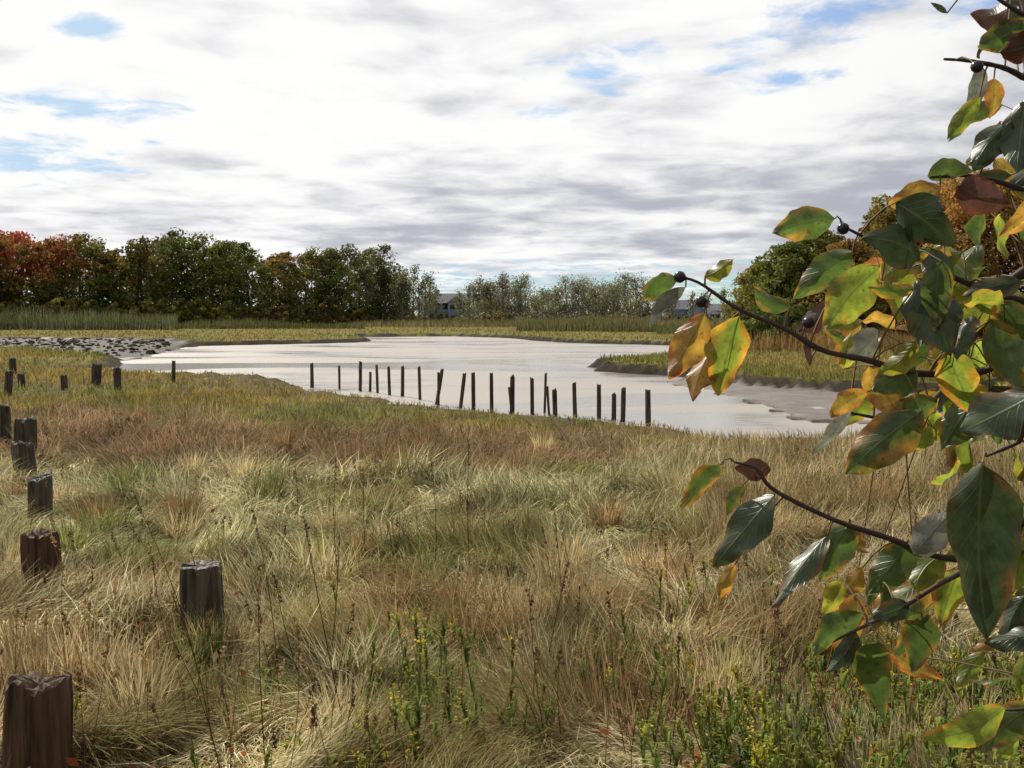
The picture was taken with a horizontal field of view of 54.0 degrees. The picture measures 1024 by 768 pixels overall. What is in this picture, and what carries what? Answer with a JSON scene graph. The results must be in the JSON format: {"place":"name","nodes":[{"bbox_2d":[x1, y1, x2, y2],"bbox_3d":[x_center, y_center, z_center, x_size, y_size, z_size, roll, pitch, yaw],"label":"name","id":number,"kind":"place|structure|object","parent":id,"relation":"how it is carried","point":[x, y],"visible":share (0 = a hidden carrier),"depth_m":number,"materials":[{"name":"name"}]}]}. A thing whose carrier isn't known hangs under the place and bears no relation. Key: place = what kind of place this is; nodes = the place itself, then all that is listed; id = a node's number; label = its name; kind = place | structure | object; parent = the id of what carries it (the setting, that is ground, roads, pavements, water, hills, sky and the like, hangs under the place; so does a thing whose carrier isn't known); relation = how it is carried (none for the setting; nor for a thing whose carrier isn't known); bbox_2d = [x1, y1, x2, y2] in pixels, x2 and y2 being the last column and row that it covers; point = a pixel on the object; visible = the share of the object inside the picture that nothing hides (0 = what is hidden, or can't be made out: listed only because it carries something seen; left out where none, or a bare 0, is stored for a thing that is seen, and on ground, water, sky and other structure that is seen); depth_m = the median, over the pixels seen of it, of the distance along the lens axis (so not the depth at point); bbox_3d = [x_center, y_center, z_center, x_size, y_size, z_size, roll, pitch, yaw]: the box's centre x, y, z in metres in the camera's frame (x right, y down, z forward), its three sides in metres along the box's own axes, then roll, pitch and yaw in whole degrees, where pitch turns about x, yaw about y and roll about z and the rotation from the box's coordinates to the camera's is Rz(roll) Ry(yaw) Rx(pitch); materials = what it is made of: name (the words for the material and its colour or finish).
{"place":"outdoors","nodes":[
{"label":"outdoors","id":0,"kind":"place"},
{"bbox_2d":[423,293,471,302],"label":"roof","id":1,"kind":"structure","parent":0,"point":[446,297],"depth_m":233.70,"materials":[{"name":"grey"}]},
{"bbox_2d":[448,303,463,320],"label":"front wing","id":2,"kind":"structure","parent":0,"point":[452,311],"depth_m":229.41,"materials":[{"name":"grey"}]},
{"bbox_2d":[112,336,871,438],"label":"tidal creek water","id":3,"kind":"structure","parent":0,"point":[563,366],"depth_m":41.48,"materials":[{"name":"grey liquid"}]},
{"bbox_2d":[310,362,313,387],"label":"wooden piling","id":4,"kind":"object","parent":3,"relation":"in","point":[311,376],"visible":0.77,"depth_m":34.54,"materials":[{"name":"brown wood"}]},
{"bbox_2d":[338,365,340,388],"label":"wooden piling","id":5,"kind":"object","parent":3,"relation":"in","point":[339,380],"visible":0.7,"depth_m":33.97,"materials":[{"name":"brown wood"}]},
{"bbox_2d":[359,367,361,391],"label":"wooden piling","id":6,"kind":"object","parent":3,"relation":"in","point":[360,386],"visible":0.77,"depth_m":32.74,"materials":[{"name":"brown wood"}]},
{"bbox_2d":[369,372,371,391],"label":"wooden piling","id":7,"kind":"object","parent":3,"relation":"in","point":[370,381],"visible":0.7,"depth_m":32.71,"materials":[{"name":"brown wood"}]},
{"bbox_2d":[375,364,378,392],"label":"wooden piling","id":8,"kind":"object","parent":3,"relation":"in","point":[377,380],"visible":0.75,"depth_m":32.17,"materials":[{"name":"brown wood"}]},
{"bbox_2d":[387,366,390,394],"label":"wooden piling","id":9,"kind":"object","parent":3,"relation":"in","point":[389,380],"visible":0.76,"depth_m":31.28,"materials":[{"name":"brown wood"}]},
{"bbox_2d":[437,372,439,404],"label":"wooden piling","id":10,"kind":"object","parent":3,"relation":"in","point":[438,388],"visible":0.73,"depth_m":27.79,"materials":[{"name":"brown wood"}]},
{"bbox_2d":[435,369,443,404],"bbox_3d":[-2.069,0.320,28.039,0.341,1.507,0.106,-1,4,-9],"label":"wooden piling","id":11,"kind":"object","parent":3,"relation":"in","point":[441,373],"visible":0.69,"depth_m":27.98,"materials":[{"name":"brown wood"}]},
{"bbox_2d":[459,373,465,407],"bbox_3d":[-1.358,0.414,26.975,0.272,1.468,0.107,1,4,11],"label":"wooden piling","id":12,"kind":"object","parent":3,"relation":"in","point":[462,389],"visible":0.75,"depth_m":26.92,"materials":[{"name":"brown wood"}]},
{"bbox_2d":[471,372,475,409],"bbox_3d":[-1.008,0.438,26.244,0.112,1.520,0.152,0,4,0],"label":"wooden piling","id":13,"kind":"object","parent":3,"relation":"in","point":[472,390],"visible":0.73,"depth_m":26.20,"materials":[{"name":"brown wood"}]},
{"bbox_2d":[508,387,512,412],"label":"wooden piling","id":14,"kind":"object","parent":3,"relation":"in","point":[510,401],"visible":0.62,"depth_m":24.97,"materials":[{"name":"brown wood"}]},
{"bbox_2d":[510,374,514,413],"bbox_3d":[0.001,0.509,25.137,0.137,1.530,0.139,0,4,0],"label":"wooden piling","id":15,"kind":"object","parent":3,"relation":"in","point":[512,383],"visible":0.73,"depth_m":25.07,"materials":[{"name":"brown wood"}]},
{"bbox_2d":[543,373,546,412],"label":"wooden piling","id":16,"kind":"object","parent":3,"relation":"in","point":[545,385],"visible":0.72,"depth_m":25.63,"materials":[{"name":"brown wood"}]},
{"bbox_2d":[546,386,549,415],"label":"wooden piling","id":17,"kind":"object","parent":3,"relation":"in","point":[547,394],"visible":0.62,"depth_m":24.93,"materials":[{"name":"brown wood"}]},
{"bbox_2d":[552,388,557,416],"bbox_3d":[1.060,0.693,24.796,0.151,1.209,0.152,0,4,0],"label":"wooden piling","id":18,"kind":"object","parent":3,"relation":"in","point":[554,399],"visible":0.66,"depth_m":24.73,"materials":[{"name":"brown wood"}]},
{"bbox_2d":[572,382,576,416],"bbox_3d":[1.549,0.623,24.636,0.151,1.372,0.119,0,4,0],"label":"wooden piling","id":19,"kind":"object","parent":3,"relation":"in","point":[574,398],"visible":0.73,"depth_m":24.58,"materials":[{"name":"brown wood"}]},
{"bbox_2d":[597,384,600,418],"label":"wooden piling","id":20,"kind":"object","parent":3,"relation":"in","point":[598,400],"visible":0.67,"depth_m":24.23,"materials":[{"name":"brown wood"}]},
{"bbox_2d":[611,392,615,419],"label":"wooden piling","id":21,"kind":"object","parent":3,"relation":"in","point":[613,415],"visible":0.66,"depth_m":23.96,"materials":[{"name":"brown wood"}]},
{"bbox_2d":[620,387,625,421],"bbox_3d":[2.595,0.724,23.544,0.142,1.319,0.126,-1,4,-18],"label":"wooden piling","id":22,"kind":"object","parent":3,"relation":"in","point":[623,403],"visible":0.69,"depth_m":23.49,"materials":[{"name":"brown wood"}]},
{"bbox_2d":[645,389,650,425],"bbox_3d":[3.075,0.780,22.667,0.148,1.329,0.135,0,4,0],"label":"wooden piling","id":23,"kind":"object","parent":3,"relation":"in","point":[647,406],"visible":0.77,"depth_m":22.61,"materials":[{"name":"brown wood"}]},
{"bbox_2d":[0,326,1013,387],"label":"salt marsh grass","id":24,"kind":"structure","parent":0,"point":[796,371],"depth_m":53.56,"materials":[{"name":"green plant"}]},
{"bbox_2d":[0,315,1020,767],"bbox_3d":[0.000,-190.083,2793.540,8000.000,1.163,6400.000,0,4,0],"label":"marsh ground","id":25,"kind":"structure","parent":0,"point":[800,399],"depth_m":33.61,"materials":[{"name":"brown soil"}]},
{"bbox_2d":[0,404,11,444],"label":"wooden post","id":26,"kind":"object","parent":25,"relation":"on","point":[5,416],"visible":0.57,"depth_m":15.36,"materials":[{"name":"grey wood"}]},
{"bbox_2d":[4,370,12,396],"bbox_3d":[-12.763,0.183,25.449,0.264,1.060,0.208,0,4,0],"label":"wooden post","id":27,"kind":"object","parent":25,"relation":"on","point":[8,383],"visible":0.71,"depth_m":25.37,"materials":[{"name":"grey wood"}]},
{"bbox_2d":[9,357,16,373],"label":"wooden post","id":28,"kind":"object","parent":25,"relation":"on","point":[12,363],"visible":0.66,"depth_m":36.13,"materials":[{"name":"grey wood"}]},
{"bbox_2d":[17,372,25,389],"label":"wooden post","id":29,"kind":"object","parent":25,"relation":"on","point":[21,377],"visible":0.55,"depth_m":28.38,"materials":[{"name":"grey wood"}]},
{"bbox_2d":[11,440,36,484],"bbox_3d":[-5.715,1.137,11.850,0.327,0.953,0.267,0,4,0],"label":"wooden post","id":30,"kind":"object","parent":25,"relation":"on","point":[20,449],"visible":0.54,"depth_m":11.74,"materials":[{"name":"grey wood"}]},
{"bbox_2d":[13,416,36,453],"bbox_3d":[-6.720,0.956,13.862,0.304,1.011,0.310,-1,4,-12],"label":"wooden post","id":31,"kind":"object","parent":25,"relation":"on","point":[25,429],"visible":0.45,"depth_m":13.72,"materials":[{"name":"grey wood"}]},
{"bbox_2d":[2,671,72,767],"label":"wooden post","id":32,"kind":"object","parent":25,"relation":"on","point":[37,721],"visible":0.99,"depth_m":3.66,"materials":[{"name":"brown wood"}]},
{"bbox_2d":[27,471,52,524],"bbox_3d":[-4.460,1.304,9.484,0.236,0.932,0.222,-1,4,-15],"label":"wooden post","id":33,"kind":"object","parent":25,"relation":"on","point":[35,487],"visible":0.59,"depth_m":9.39,"materials":[{"name":"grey wood"}]},
{"bbox_2d":[20,528,62,596],"bbox_3d":[-3.137,1.424,6.726,0.261,0.907,0.282,0,4,0],"label":"wooden post","id":34,"kind":"object","parent":25,"relation":"on","point":[41,547],"visible":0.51,"depth_m":6.59,"materials":[{"name":"brown wood"}]},
{"bbox_2d":[60,375,67,390],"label":"wooden post","id":35,"kind":"object","parent":25,"relation":"on","point":[64,381],"visible":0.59,"depth_m":27.27,"materials":[{"name":"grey wood"}]},
{"bbox_2d":[0,337,171,356],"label":"rubble rocks","id":36,"kind":"object","parent":25,"relation":"on","point":[74,341],"visible":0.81,"depth_m":76.91,"materials":[{"name":"grey stone"}]},
{"bbox_2d":[91,363,101,384],"bbox_3d":[-12.640,-0.125,30.528,0.368,1.023,0.292,0,4,0],"label":"wooden post","id":37,"kind":"object","parent":25,"relation":"on","point":[96,374],"visible":0.73,"depth_m":30.41,"materials":[{"name":"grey wood"}]},
{"bbox_2d":[113,366,121,391],"bbox_3d":[-11.165,0.061,28.457,0.234,1.111,0.258,0,4,0],"label":"wooden post","id":38,"kind":"object","parent":25,"relation":"on","point":[117,376],"visible":0.71,"depth_m":28.38,"materials":[{"name":"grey wood"}]},
{"bbox_2d":[172,361,175,382],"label":"wooden post","id":39,"kind":"object","parent":25,"relation":"on","point":[173,371],"visible":0.69,"depth_m":34.51,"materials":[{"name":"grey wood"}]},
{"bbox_2d":[179,559,223,635],"bbox_3d":[-1.754,1.440,5.698,0.236,0.865,0.258,-1,4,-13],"label":"wooden post","id":40,"kind":"object","parent":25,"relation":"on","point":[211,589],"visible":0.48,"depth_m":5.59,"materials":[{"name":"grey wood"}]},
{"bbox_2d":[0,227,411,325],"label":"autumn woodland","id":41,"kind":"object","parent":25,"relation":"on","point":[49,283],"visible":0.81,"depth_m":173.49,"materials":[{"name":"green plant"}]},
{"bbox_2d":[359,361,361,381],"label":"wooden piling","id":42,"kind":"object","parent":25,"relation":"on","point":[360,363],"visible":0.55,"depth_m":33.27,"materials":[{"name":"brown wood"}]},
{"bbox_2d":[48,253,754,322],"bbox_3d":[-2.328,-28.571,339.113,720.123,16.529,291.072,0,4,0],"label":"distant treeline","id":43,"kind":"object","parent":25,"relation":"on","point":[602,304],"visible":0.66,"depth_m":221.82,"materials":[{"name":"green plant"}]},
{"bbox_2d":[401,365,403,396],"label":"wooden piling","id":44,"kind":"object","parent":25,"relation":"on","point":[402,381],"visible":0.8,"depth_m":30.80,"materials":[{"name":"brown wood"}]},
{"bbox_2d":[418,366,421,399],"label":"wooden piling","id":45,"kind":"object","parent":25,"relation":"on","point":[419,383],"visible":0.73,"depth_m":29.56,"materials":[{"name":"brown wood"}]},
{"bbox_2d":[426,303,468,320],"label":"walls","id":46,"kind":"structure","parent":25,"relation":"on","point":[442,311],"depth_m":231.40,"materials":[{"name":"grey"}]},
{"bbox_2d":[0,302,982,351],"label":"reeds","id":47,"kind":"object","parent":25,"relation":"on","point":[89,321],"visible":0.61,"depth_m":139.23,"materials":[{"name":"green plant"}]},
{"bbox_2d":[490,372,493,412],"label":"wooden piling","id":48,"kind":"object","parent":25,"relation":"on","point":[491,393],"visible":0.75,"depth_m":25.58,"materials":[{"name":"brown wood"}]},
{"bbox_2d":[0,444,1022,767],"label":"dry grass stalks","id":49,"kind":"object","parent":25,"relation":"on","point":[820,684],"visible":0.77,"depth_m":4.33,"materials":[{"name":"beige plant"}]},
{"bbox_2d":[3,452,1023,767],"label":"fallen leaves","id":50,"kind":"object","parent":25,"relation":"on","point":[215,656],"visible":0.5,"depth_m":4.52,"materials":[{"name":"brown plant"}]},
{"bbox_2d":[530,377,533,414],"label":"wooden piling","id":51,"kind":"object","parent":25,"relation":"on","point":[531,396],"visible":0.73,"depth_m":25.11,"materials":[{"name":"brown wood"}]},
{"bbox_2d":[73,541,1023,767],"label":"goldenrod weeds","id":52,"kind":"object","parent":25,"relation":"on","point":[759,753],"visible":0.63,"depth_m":4.02,"materials":[{"name":"green plant"}]},
{"bbox_2d":[662,309,703,318],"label":"walls","id":53,"kind":"structure","parent":25,"relation":"on","point":[682,311],"depth_m":233.41,"materials":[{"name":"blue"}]},
{"bbox_2d":[671,300,694,308],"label":"roof","id":54,"kind":"structure","parent":53,"relation":"on","point":[683,304],"depth_m":235.07,"materials":[{"name":"grey"}]},
{"bbox_2d":[687,310,702,314],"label":"front wing","id":55,"kind":"structure","parent":25,"relation":"on","point":[698,311],"depth_m":231.42,"materials":[{"name":"grey"}]},
{"bbox_2d":[721,260,792,328],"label":"autumn oak tree","id":56,"kind":"object","parent":25,"relation":"on","point":[747,299],"visible":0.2,"depth_m":82.99,"materials":[{"name":"green plant"}]},
{"bbox_2d":[740,241,826,342],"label":"autumn oak tree","id":57,"kind":"object","parent":25,"relation":"on","point":[783,264],"visible":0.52,"depth_m":78.65,"materials":[{"name":"green plant"}]},
{"bbox_2d":[782,229,845,302],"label":"autumn oak tree","id":58,"kind":"object","parent":25,"relation":"on","point":[820,243],"visible":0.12,"depth_m":82.23,"materials":[{"name":"green plant"}]},
{"bbox_2d":[640,0,1023,767],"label":"buckthorn shrub","id":59,"kind":"object","parent":25,"relation":"on","point":[940,296],"visible":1,"depth_m":0.99,"materials":[{"name":"green plant"}]},
{"bbox_2d":[795,238,889,332],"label":"autumn oak tree","id":60,"kind":"object","parent":25,"relation":"on","point":[860,255],"visible":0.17,"depth_m":74.46,"materials":[{"name":"green plant"}]},
{"bbox_2d":[737,297,982,347],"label":"shrub thicket","id":61,"kind":"object","parent":25,"relation":"on","point":[760,326],"visible":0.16,"depth_m":72.61,"materials":[{"name":"green plant"}]},
{"bbox_2d":[857,211,891,312],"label":"oak tree","id":62,"kind":"object","parent":25,"relation":"on","point":[866,218],"visible":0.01,"depth_m":84.69,"materials":[{"name":"green plant"}]},
{"bbox_2d":[860,193,921,333],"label":"autumn oak tree","id":63,"kind":"object","parent":25,"relation":"on","point":[885,217],"visible":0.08,"depth_m":80.25,"materials":[{"name":"green plant"}]},
{"bbox_2d":[874,178,1013,330],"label":"autumn oak tree","id":64,"kind":"object","parent":25,"relation":"on","point":[940,195],"visible":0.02,"depth_m":75.58,"materials":[{"name":"orange plant"}]},
{"bbox_2d":[904,168,1023,335],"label":"autumn oak tree","id":65,"kind":"object","parent":25,"relation":"on","point":[953,210],"visible":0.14,"depth_m":71.81,"materials":[{"name":"orange plant"}]},
{"bbox_2d":[954,169,1023,340],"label":"autumn oak tree","id":66,"kind":"object","parent":25,"relation":"on","point":[991,240],"visible":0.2,"depth_m":69.78,"materials":[{"name":"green plant"}]},
{"bbox_2d":[0,355,1023,767],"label":"marsh grass","id":67,"kind":"structure","parent":0,"point":[498,483],"depth_m":7.00,"materials":[{"name":"beige plant"}]},
{"bbox_2d":[0,0,1023,314],"label":"sky","id":68,"kind":"structure","parent":0,"point":[543,139],"materials":[{"name":"white"}]},
{"bbox_2d":[705,310,719,320],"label":"walls","id":69,"kind":"structure","parent":0,"point":[709,312],"depth_m":245.88,"materials":[{"name":"white"}]},
{"bbox_2d":[708,304,720,309],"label":"roof","id":70,"kind":"structure","parent":69,"relation":"on","point":[715,306],"depth_m":247.06,"materials":[{"name":"grey"}]}
]}

